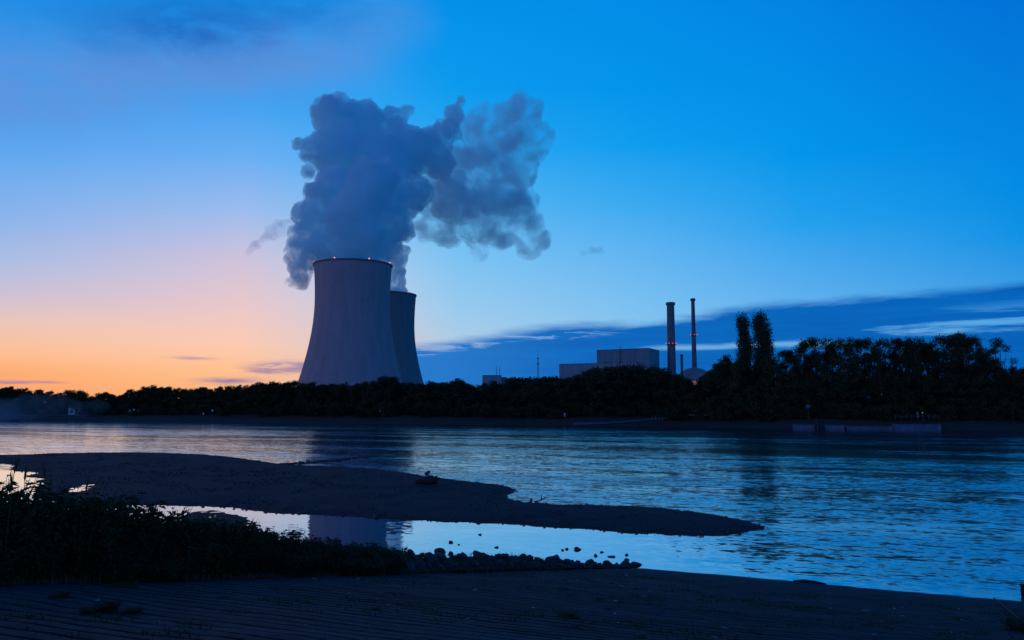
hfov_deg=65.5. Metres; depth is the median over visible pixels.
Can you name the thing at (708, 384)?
leafy tree
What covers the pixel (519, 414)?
bank shrub
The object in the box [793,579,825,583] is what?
driftwood log
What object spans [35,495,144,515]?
tall weed
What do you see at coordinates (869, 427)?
quay wall
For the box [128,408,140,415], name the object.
bank shrub
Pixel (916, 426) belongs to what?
quay wall
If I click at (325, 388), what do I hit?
leafy tree
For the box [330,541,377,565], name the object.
tall weed
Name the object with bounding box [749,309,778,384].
poplar tree
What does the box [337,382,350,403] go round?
leafy tree
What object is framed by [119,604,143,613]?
tall weed
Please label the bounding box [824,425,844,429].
quay wall
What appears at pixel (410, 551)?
riprap stone
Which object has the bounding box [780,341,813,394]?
tall tree
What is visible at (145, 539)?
tall weed
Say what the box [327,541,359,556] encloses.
tall weed
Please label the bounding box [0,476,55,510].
tall weed
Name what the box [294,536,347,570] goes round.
tall weed
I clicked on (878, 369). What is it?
tall tree
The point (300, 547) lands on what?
tall weed
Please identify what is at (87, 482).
seed stalk
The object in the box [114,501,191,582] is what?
tall weed
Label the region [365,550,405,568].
tall weed
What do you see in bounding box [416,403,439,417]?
bank shrub
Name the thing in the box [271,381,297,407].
leafy tree
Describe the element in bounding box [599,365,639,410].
leafy tree
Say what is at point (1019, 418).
bank shrub
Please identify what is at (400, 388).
leafy tree
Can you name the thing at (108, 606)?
tall weed
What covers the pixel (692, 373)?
reactor dome
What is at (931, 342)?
tall tree
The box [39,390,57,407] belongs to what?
leafy tree
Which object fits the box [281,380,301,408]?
leafy tree
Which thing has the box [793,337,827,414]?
tall tree
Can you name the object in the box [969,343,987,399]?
sparse tree
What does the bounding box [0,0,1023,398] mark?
sky
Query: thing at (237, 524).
tall weed
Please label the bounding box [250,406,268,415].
bank shrub
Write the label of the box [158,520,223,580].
tall weed
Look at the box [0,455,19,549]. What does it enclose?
seed stalk
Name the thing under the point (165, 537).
tall weed
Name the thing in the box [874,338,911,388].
tall tree
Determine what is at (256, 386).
leafy tree
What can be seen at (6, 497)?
tall weed
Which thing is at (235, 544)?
tall weed
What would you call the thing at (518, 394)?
leafy tree
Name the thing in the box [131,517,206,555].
tall weed
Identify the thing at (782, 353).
tall tree
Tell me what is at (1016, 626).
tall weed
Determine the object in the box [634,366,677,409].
leafy tree
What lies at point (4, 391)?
leafy tree
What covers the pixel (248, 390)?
leafy tree
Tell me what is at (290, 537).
tall weed
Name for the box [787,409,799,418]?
bank shrub
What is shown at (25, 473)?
seed stalk
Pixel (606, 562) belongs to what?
riprap stone
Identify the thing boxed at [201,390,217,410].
leafy tree
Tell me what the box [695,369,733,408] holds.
leafy tree
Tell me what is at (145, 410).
bank shrub
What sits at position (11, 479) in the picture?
seed stalk
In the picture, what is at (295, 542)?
tall weed
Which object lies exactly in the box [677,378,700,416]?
leafy tree
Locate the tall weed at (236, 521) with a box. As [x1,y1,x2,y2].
[221,516,254,535]
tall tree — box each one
[774,349,794,384]
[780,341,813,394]
[781,350,801,383]
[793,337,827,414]
[797,336,834,396]
[808,336,844,383]
[819,337,857,402]
[830,336,862,402]
[842,339,871,389]
[854,337,874,398]
[856,339,887,402]
[860,336,898,404]
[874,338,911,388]
[886,338,919,396]
[892,337,927,400]
[902,336,939,400]
[913,342,948,404]
[917,338,949,398]
[924,334,966,398]
[939,332,978,406]
[944,333,986,388]
[954,335,991,398]
[970,346,990,378]
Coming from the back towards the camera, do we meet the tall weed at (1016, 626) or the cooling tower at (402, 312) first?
the cooling tower at (402, 312)
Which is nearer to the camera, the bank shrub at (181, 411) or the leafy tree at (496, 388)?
the leafy tree at (496, 388)
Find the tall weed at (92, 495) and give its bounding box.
[52,487,116,506]
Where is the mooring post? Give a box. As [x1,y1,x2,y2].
[1019,583,1023,593]
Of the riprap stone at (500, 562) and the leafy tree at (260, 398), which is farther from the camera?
the leafy tree at (260, 398)
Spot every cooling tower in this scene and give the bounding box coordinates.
[298,257,401,385]
[390,291,422,384]
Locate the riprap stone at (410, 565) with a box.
[406,561,415,573]
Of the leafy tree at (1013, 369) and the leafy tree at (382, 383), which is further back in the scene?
the leafy tree at (382, 383)
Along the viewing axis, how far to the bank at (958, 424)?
251.06 m
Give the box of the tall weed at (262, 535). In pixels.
[218,525,274,571]
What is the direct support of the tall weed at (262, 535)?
on the bank at (499, 568)
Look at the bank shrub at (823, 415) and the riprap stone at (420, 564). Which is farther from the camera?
the bank shrub at (823, 415)
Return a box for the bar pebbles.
[0,452,767,535]
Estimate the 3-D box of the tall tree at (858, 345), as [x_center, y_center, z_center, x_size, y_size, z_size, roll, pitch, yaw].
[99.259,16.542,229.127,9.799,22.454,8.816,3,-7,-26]
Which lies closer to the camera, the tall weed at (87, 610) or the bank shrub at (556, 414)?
the tall weed at (87, 610)
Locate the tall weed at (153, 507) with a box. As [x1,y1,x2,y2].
[128,500,181,533]
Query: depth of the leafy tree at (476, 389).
266.22 m
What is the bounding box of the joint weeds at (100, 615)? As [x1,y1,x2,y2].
[0,569,1023,639]
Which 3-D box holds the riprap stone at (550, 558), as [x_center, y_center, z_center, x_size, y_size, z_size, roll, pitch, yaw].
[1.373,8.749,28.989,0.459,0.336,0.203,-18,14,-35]
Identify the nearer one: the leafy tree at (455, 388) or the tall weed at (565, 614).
the tall weed at (565, 614)
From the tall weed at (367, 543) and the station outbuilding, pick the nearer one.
the tall weed at (367, 543)
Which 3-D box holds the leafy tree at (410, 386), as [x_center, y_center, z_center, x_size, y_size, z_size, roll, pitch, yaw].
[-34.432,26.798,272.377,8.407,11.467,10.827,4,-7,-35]
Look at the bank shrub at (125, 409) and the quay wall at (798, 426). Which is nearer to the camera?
the quay wall at (798, 426)
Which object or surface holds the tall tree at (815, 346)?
on the bank at (958, 424)
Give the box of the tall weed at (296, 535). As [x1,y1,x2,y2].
[245,526,301,542]
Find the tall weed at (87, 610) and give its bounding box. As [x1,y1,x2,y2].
[78,605,100,613]
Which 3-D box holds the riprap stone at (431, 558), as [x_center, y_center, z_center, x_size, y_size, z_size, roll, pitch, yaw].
[-2.383,6.955,23.341,0.425,0.303,0.349,1,-6,-6]
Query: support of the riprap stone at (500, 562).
on the bank at (499, 568)
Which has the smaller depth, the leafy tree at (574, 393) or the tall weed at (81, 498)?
the tall weed at (81, 498)
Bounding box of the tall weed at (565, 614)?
[556,610,581,618]
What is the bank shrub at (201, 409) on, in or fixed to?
on the bank at (958, 424)
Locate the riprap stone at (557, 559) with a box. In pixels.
[554,554,560,562]
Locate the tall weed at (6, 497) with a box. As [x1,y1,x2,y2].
[0,476,36,523]
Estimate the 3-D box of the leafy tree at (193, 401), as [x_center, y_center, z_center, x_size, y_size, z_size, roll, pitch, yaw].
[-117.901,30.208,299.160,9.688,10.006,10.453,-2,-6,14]
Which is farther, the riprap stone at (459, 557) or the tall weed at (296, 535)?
the riprap stone at (459, 557)
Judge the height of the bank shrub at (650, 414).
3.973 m
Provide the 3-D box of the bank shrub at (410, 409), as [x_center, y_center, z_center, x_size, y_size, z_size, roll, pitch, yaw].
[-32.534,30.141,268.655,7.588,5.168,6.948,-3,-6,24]
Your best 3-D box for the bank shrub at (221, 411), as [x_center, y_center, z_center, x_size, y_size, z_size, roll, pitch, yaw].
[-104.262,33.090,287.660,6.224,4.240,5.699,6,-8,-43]
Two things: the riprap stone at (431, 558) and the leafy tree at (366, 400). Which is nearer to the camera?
the riprap stone at (431, 558)
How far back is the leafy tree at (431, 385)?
267.12 m
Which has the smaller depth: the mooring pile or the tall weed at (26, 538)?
the tall weed at (26, 538)
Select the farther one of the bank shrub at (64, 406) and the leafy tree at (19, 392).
the leafy tree at (19, 392)
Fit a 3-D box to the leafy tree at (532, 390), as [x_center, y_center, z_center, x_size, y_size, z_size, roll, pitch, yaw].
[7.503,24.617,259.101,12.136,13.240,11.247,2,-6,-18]
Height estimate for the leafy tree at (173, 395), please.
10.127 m
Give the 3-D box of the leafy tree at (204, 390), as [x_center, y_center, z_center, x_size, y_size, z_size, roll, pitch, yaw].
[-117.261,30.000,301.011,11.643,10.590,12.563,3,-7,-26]
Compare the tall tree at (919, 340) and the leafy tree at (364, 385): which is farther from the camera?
the leafy tree at (364, 385)
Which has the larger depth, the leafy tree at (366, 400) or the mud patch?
the leafy tree at (366, 400)
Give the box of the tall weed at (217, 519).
[164,514,227,545]
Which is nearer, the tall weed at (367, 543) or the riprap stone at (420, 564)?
the riprap stone at (420, 564)
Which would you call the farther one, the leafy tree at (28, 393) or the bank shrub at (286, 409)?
the leafy tree at (28, 393)
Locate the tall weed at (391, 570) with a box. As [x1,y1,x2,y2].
[366,551,407,574]
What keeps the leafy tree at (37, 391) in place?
on the bank at (958, 424)
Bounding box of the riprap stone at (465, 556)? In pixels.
[456,553,467,559]
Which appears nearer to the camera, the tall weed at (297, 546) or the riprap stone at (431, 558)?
the tall weed at (297, 546)
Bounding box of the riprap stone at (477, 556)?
[474,554,482,559]
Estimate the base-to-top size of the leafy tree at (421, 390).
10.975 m
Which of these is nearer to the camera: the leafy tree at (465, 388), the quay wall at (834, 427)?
the quay wall at (834, 427)
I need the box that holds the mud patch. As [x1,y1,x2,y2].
[181,510,263,532]
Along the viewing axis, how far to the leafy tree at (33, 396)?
320.26 m
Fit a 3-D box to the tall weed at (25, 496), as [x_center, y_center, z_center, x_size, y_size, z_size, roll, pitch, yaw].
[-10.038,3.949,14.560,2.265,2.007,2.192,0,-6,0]
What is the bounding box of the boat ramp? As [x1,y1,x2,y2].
[0,568,1023,639]
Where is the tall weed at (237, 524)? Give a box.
[228,521,267,540]
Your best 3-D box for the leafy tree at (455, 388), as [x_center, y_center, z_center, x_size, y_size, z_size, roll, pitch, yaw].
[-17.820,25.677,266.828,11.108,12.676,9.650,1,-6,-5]
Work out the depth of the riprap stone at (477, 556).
25.54 m
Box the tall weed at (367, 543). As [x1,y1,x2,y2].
[341,540,377,548]
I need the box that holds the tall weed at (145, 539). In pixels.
[82,505,164,582]
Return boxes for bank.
[0,409,1023,430]
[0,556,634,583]
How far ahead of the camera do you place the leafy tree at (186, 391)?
298.76 m
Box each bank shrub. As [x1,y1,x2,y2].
[59,403,75,414]
[71,404,87,414]
[99,405,113,415]
[110,408,123,414]
[117,404,135,414]
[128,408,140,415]
[138,404,154,414]
[157,408,168,414]
[168,407,177,415]
[177,406,188,413]
[181,405,196,414]
[191,403,209,414]
[205,404,220,413]
[215,407,229,415]
[246,406,256,413]
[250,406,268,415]
[263,408,276,416]
[279,403,291,414]
[296,406,310,415]
[378,404,397,416]
[403,402,417,414]
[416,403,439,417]
[449,408,462,416]
[510,407,523,417]
[546,407,564,418]
[557,408,572,418]
[608,406,619,416]
[642,407,660,417]
[678,401,699,418]
[736,402,753,418]
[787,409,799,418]
[796,407,812,419]
[809,405,822,418]
[817,404,830,418]
[836,406,855,419]
[890,404,912,420]
[894,402,926,419]
[918,403,941,414]
[919,406,937,419]
[927,412,949,421]
[959,408,979,420]
[1012,411,1023,421]
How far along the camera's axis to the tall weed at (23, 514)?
15.22 m
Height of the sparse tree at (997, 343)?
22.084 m
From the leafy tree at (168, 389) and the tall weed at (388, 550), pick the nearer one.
the tall weed at (388, 550)
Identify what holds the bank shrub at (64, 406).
on the bank at (958, 424)
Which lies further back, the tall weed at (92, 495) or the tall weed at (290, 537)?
the tall weed at (290, 537)
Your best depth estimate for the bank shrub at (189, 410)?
291.96 m
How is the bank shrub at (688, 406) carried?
on the bank at (958, 424)
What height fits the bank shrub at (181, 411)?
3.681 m
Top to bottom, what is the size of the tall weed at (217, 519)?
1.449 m
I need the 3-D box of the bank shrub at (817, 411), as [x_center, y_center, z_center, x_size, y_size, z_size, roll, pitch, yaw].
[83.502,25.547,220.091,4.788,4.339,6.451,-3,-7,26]
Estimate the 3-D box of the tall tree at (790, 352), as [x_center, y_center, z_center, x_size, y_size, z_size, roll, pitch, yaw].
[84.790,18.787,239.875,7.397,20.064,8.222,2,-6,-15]
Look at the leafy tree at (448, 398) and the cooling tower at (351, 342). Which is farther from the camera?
the cooling tower at (351, 342)
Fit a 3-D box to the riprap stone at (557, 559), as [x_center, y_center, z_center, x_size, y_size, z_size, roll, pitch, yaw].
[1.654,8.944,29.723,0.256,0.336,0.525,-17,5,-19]
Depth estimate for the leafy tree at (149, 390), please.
304.93 m
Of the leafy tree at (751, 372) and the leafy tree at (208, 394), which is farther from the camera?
the leafy tree at (208, 394)
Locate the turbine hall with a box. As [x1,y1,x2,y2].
[559,348,659,378]
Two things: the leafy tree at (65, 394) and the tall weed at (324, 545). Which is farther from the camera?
the leafy tree at (65, 394)
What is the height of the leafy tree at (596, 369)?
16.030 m
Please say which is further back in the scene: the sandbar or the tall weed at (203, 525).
the sandbar
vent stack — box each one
[666,302,676,374]
[680,354,682,375]
[690,298,696,367]
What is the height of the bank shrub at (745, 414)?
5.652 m
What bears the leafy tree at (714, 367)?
on the bank at (958, 424)
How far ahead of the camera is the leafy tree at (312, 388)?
284.54 m
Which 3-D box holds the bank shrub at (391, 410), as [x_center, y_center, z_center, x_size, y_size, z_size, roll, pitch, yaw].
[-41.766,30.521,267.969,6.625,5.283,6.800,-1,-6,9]
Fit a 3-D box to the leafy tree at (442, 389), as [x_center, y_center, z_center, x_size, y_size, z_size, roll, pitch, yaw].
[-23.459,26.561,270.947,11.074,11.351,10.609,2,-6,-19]
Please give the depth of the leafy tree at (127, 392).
310.96 m
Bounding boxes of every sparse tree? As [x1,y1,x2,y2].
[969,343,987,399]
[984,337,1018,387]
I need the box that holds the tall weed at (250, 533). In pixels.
[221,523,269,542]
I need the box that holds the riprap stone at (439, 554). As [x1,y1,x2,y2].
[434,552,446,560]
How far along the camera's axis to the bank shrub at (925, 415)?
210.53 m
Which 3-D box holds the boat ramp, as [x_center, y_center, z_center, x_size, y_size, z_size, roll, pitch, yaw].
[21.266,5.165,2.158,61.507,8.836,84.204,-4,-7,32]
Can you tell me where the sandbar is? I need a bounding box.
[0,452,764,535]
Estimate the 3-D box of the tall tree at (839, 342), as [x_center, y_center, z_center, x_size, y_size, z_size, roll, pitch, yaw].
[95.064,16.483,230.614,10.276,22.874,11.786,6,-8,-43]
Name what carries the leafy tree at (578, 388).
on the bank at (958, 424)
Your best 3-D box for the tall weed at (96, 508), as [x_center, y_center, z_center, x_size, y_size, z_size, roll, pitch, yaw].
[-8.744,4.383,15.938,2.001,1.846,1.970,1,-6,-8]
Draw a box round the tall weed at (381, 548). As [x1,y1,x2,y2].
[357,542,398,575]
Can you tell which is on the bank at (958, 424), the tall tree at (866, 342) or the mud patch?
the tall tree at (866, 342)
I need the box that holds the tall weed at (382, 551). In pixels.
[361,546,393,558]
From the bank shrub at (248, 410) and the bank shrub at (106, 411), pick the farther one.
the bank shrub at (106, 411)
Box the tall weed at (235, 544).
[189,518,259,559]
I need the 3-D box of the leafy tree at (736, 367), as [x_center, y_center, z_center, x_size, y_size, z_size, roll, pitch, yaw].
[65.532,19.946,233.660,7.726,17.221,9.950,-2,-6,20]
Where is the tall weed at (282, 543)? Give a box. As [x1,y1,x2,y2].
[245,536,292,577]
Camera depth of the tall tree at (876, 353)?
227.31 m
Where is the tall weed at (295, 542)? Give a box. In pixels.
[276,539,312,550]
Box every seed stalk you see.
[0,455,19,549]
[10,472,15,502]
[23,465,28,510]
[42,462,52,521]
[78,475,89,509]
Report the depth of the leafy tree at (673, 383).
243.77 m
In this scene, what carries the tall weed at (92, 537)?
on the bank at (499, 568)
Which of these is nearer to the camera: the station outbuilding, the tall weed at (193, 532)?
the tall weed at (193, 532)
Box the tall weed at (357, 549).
[338,545,371,561]
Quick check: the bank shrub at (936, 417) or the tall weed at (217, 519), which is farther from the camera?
the bank shrub at (936, 417)
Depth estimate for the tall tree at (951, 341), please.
221.31 m
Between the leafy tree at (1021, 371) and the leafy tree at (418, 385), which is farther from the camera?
the leafy tree at (418, 385)
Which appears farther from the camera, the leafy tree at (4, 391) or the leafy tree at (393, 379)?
the leafy tree at (4, 391)
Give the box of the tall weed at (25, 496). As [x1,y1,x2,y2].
[0,479,44,533]
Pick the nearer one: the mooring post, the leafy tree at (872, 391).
the mooring post
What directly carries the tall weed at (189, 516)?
on the bank at (499, 568)
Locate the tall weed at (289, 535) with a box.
[275,529,301,542]
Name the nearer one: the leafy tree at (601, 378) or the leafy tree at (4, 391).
the leafy tree at (601, 378)
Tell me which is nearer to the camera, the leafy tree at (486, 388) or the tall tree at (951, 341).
the tall tree at (951, 341)
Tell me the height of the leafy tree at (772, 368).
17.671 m
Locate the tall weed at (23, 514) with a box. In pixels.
[0,481,89,585]
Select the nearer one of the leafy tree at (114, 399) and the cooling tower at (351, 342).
the leafy tree at (114, 399)
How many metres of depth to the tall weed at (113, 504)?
16.29 m
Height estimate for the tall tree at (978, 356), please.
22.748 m
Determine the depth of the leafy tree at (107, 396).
306.75 m
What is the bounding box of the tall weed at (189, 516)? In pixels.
[165,510,208,523]
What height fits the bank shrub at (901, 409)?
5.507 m
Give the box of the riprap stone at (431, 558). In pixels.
[424,552,437,562]
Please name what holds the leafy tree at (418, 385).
on the bank at (958, 424)
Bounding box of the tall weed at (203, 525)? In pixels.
[169,515,217,534]
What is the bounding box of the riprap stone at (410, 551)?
[406,549,415,556]
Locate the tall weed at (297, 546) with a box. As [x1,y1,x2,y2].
[285,541,322,559]
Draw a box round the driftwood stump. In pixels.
[414,475,438,484]
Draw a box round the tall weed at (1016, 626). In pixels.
[997,615,1023,631]
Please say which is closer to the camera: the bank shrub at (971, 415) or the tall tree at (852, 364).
the bank shrub at (971, 415)
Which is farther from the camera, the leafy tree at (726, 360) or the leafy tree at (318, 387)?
the leafy tree at (318, 387)
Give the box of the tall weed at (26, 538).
[0,492,70,584]
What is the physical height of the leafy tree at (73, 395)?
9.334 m
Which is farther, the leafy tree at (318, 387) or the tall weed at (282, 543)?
the leafy tree at (318, 387)
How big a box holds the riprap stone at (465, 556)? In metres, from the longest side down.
0.399 x 0.290 x 0.274 m
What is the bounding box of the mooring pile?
[815,419,822,429]
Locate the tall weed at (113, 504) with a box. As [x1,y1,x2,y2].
[38,490,144,583]
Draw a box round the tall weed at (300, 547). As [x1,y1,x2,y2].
[284,540,317,559]
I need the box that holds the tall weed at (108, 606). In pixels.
[94,596,125,612]
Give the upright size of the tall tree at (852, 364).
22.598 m
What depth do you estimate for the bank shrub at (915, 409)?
210.42 m
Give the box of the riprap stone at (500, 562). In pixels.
[495,559,504,565]
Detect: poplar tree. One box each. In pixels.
[733,311,754,392]
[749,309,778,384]
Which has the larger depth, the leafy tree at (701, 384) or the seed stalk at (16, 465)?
the leafy tree at (701, 384)
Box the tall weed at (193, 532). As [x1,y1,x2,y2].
[146,517,222,581]
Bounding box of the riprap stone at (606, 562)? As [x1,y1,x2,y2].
[603,560,609,565]
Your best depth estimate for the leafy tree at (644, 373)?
250.59 m
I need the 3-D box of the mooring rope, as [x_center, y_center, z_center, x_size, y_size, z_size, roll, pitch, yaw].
[15.267,8.871,24.760,0.042,1.909,11.699,-3,-7,27]
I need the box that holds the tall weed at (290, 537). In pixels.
[266,529,305,577]
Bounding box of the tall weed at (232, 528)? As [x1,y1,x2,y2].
[196,518,257,547]
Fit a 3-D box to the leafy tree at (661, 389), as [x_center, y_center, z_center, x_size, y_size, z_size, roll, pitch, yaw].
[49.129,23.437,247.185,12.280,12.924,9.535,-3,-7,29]
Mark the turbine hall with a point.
(646, 357)
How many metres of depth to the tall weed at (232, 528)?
19.61 m
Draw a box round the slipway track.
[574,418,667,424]
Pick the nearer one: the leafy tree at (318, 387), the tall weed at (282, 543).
the tall weed at (282, 543)
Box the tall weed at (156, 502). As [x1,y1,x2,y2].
[83,490,167,533]
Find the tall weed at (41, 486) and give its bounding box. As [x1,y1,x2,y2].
[0,478,44,499]
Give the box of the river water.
[0,421,1023,600]
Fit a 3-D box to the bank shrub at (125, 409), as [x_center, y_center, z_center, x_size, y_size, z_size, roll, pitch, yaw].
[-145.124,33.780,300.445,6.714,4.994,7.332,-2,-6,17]
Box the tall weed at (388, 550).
[371,546,407,557]
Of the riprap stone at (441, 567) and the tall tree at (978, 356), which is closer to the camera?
the riprap stone at (441, 567)
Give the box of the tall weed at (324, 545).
[293,536,339,558]
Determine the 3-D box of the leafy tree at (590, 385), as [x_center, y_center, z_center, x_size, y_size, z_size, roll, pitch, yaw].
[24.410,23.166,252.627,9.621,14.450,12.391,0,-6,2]
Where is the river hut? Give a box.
[68,405,80,414]
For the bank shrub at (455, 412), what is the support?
on the bank at (958, 424)
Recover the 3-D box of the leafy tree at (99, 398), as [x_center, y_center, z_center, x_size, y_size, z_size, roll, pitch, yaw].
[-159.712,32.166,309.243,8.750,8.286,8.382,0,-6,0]
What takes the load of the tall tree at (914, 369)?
on the bank at (958, 424)
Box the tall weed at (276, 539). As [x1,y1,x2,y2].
[264,531,283,549]
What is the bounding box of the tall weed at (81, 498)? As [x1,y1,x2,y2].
[38,487,97,524]
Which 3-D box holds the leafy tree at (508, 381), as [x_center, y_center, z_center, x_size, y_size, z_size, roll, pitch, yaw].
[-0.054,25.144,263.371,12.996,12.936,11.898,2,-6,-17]
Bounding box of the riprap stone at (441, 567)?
[435,563,445,571]
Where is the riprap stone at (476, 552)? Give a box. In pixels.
[472,550,483,555]
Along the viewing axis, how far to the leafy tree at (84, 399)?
308.67 m
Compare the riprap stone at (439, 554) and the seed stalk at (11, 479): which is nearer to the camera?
the seed stalk at (11, 479)
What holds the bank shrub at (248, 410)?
on the bank at (958, 424)
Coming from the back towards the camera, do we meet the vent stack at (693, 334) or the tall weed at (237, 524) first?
the vent stack at (693, 334)
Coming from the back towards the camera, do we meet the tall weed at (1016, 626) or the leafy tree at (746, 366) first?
the leafy tree at (746, 366)
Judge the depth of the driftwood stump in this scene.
64.90 m
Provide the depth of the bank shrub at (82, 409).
302.74 m
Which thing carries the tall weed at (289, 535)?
on the bank at (499, 568)
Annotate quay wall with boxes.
[792,424,814,428]
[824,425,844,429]
[845,426,892,429]
[891,424,940,429]
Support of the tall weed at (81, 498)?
on the bank at (499, 568)
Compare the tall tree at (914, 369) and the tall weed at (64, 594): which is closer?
the tall weed at (64, 594)
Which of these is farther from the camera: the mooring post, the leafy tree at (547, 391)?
the leafy tree at (547, 391)
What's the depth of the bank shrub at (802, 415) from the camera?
218.61 m
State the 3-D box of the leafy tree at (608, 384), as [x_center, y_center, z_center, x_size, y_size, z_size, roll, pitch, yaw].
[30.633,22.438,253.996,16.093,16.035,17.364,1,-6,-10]
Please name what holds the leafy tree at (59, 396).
on the bank at (958, 424)
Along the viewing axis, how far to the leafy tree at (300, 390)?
282.26 m
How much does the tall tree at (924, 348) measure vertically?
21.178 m
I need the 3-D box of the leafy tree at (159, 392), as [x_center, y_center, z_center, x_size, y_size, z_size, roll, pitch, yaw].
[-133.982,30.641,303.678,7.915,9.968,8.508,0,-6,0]
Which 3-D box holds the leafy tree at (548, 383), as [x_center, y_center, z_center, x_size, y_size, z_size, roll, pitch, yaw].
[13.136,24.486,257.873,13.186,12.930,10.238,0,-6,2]
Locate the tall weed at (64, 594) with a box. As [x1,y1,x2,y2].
[47,589,72,597]
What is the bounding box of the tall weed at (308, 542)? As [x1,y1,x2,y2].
[283,538,324,549]
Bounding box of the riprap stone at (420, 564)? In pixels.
[415,560,425,568]
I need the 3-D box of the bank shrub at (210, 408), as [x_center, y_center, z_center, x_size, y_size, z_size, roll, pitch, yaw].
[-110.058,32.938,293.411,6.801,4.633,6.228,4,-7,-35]
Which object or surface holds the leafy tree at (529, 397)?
on the bank at (958, 424)
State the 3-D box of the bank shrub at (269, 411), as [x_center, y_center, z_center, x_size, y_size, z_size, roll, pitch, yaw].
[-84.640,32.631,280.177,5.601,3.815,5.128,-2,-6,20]
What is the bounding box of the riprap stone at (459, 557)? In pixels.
[457,554,463,560]
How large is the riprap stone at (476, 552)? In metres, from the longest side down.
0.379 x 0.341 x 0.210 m
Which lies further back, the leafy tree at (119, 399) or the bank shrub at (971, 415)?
the leafy tree at (119, 399)
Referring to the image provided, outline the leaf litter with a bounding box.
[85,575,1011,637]
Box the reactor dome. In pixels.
[679,368,705,379]
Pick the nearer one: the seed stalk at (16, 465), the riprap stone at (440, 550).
the seed stalk at (16, 465)
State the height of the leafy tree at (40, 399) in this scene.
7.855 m
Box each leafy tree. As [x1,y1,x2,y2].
[0,387,14,407]
[2,386,14,404]
[4,388,26,409]
[14,387,31,406]
[26,392,40,407]
[31,389,44,409]
[33,393,45,411]
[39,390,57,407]
[51,392,63,405]
[57,389,73,410]
[60,389,83,409]
[74,391,90,405]
[86,392,107,411]
[98,392,115,408]
[109,394,118,407]
[115,394,126,407]
[121,390,146,409]
[122,389,133,410]
[131,386,156,411]
[139,385,163,412]
[147,388,171,412]
[157,386,175,408]
[165,388,186,412]
[175,388,193,410]
[184,388,206,406]
[187,386,212,406]
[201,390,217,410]
[212,386,228,412]
[218,385,239,406]
[233,384,258,409]
[233,385,245,400]
[247,382,269,407]
[247,383,275,408]
[262,380,286,408]
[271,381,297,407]
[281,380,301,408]
[291,383,313,406]
[301,381,318,411]
[311,384,328,405]
[313,383,339,405]
[326,384,346,403]
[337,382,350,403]
[343,384,361,407]
[354,381,368,410]
[356,379,383,408]
[367,375,395,409]
[381,376,403,409]
[391,382,408,412]
[401,382,419,413]
[405,383,428,403]
[413,383,437,401]
[414,380,446,408]
[433,382,453,404]
[438,381,462,404]
[443,378,474,408]
[457,383,475,407]
[465,384,487,405]
[474,382,496,405]
[480,379,508,409]
[490,377,523,408]
[502,377,528,413]
[510,376,537,405]
[518,376,552,407]
[534,376,565,413]
[534,377,553,408]
[556,377,580,408]
[564,373,591,413]
[573,371,620,411]
[574,371,604,407]
[589,366,632,407]
[590,365,618,406]
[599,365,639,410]
[604,363,651,409]
[627,364,654,404]
[631,365,663,407]
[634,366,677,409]
[645,367,676,411]
[651,375,686,409]
[662,373,691,409]
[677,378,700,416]
[693,375,719,405]
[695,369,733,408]
[699,363,731,402]
[706,364,729,404]
[717,353,740,401]
[718,362,732,402]
[721,359,745,407]
[732,360,757,399]
[747,357,775,400]
[747,364,758,398]
[759,356,785,404]
[866,382,889,407]
[980,357,1010,410]
[1001,368,1018,397]
[1006,364,1020,393]
[1011,367,1023,400]
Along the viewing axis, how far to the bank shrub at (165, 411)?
294.33 m
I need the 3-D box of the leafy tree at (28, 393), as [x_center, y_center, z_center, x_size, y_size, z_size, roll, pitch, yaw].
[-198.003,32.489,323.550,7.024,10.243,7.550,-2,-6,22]
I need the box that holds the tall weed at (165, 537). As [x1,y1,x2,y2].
[113,503,195,581]
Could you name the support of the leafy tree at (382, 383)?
on the bank at (958, 424)
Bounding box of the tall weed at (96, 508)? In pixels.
[27,492,130,582]
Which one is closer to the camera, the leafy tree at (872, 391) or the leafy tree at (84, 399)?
the leafy tree at (872, 391)
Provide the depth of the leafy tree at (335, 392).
279.87 m
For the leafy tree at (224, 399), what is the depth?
296.14 m
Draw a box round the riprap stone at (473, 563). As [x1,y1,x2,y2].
[470,560,478,566]
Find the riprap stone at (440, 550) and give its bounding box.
[434,548,445,553]
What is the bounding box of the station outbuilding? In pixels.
[482,366,506,386]
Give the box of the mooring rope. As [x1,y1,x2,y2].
[993,597,1019,619]
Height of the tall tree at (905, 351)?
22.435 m
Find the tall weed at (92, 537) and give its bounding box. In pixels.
[21,489,144,583]
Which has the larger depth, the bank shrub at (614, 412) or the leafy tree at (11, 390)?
the leafy tree at (11, 390)
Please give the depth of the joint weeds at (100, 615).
15.18 m
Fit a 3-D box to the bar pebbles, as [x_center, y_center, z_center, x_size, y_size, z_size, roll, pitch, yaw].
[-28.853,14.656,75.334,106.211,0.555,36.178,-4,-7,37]
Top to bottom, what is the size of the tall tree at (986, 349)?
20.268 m
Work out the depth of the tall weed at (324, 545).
21.07 m
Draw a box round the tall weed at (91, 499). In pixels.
[26,492,104,533]
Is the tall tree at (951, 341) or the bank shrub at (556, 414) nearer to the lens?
the tall tree at (951, 341)
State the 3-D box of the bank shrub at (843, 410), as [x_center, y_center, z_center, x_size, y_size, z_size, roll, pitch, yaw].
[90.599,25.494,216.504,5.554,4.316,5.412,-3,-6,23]
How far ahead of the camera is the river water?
68.27 m
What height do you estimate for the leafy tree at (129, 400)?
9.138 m
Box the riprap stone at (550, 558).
[545,556,554,562]
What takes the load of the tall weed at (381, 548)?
on the bank at (499, 568)

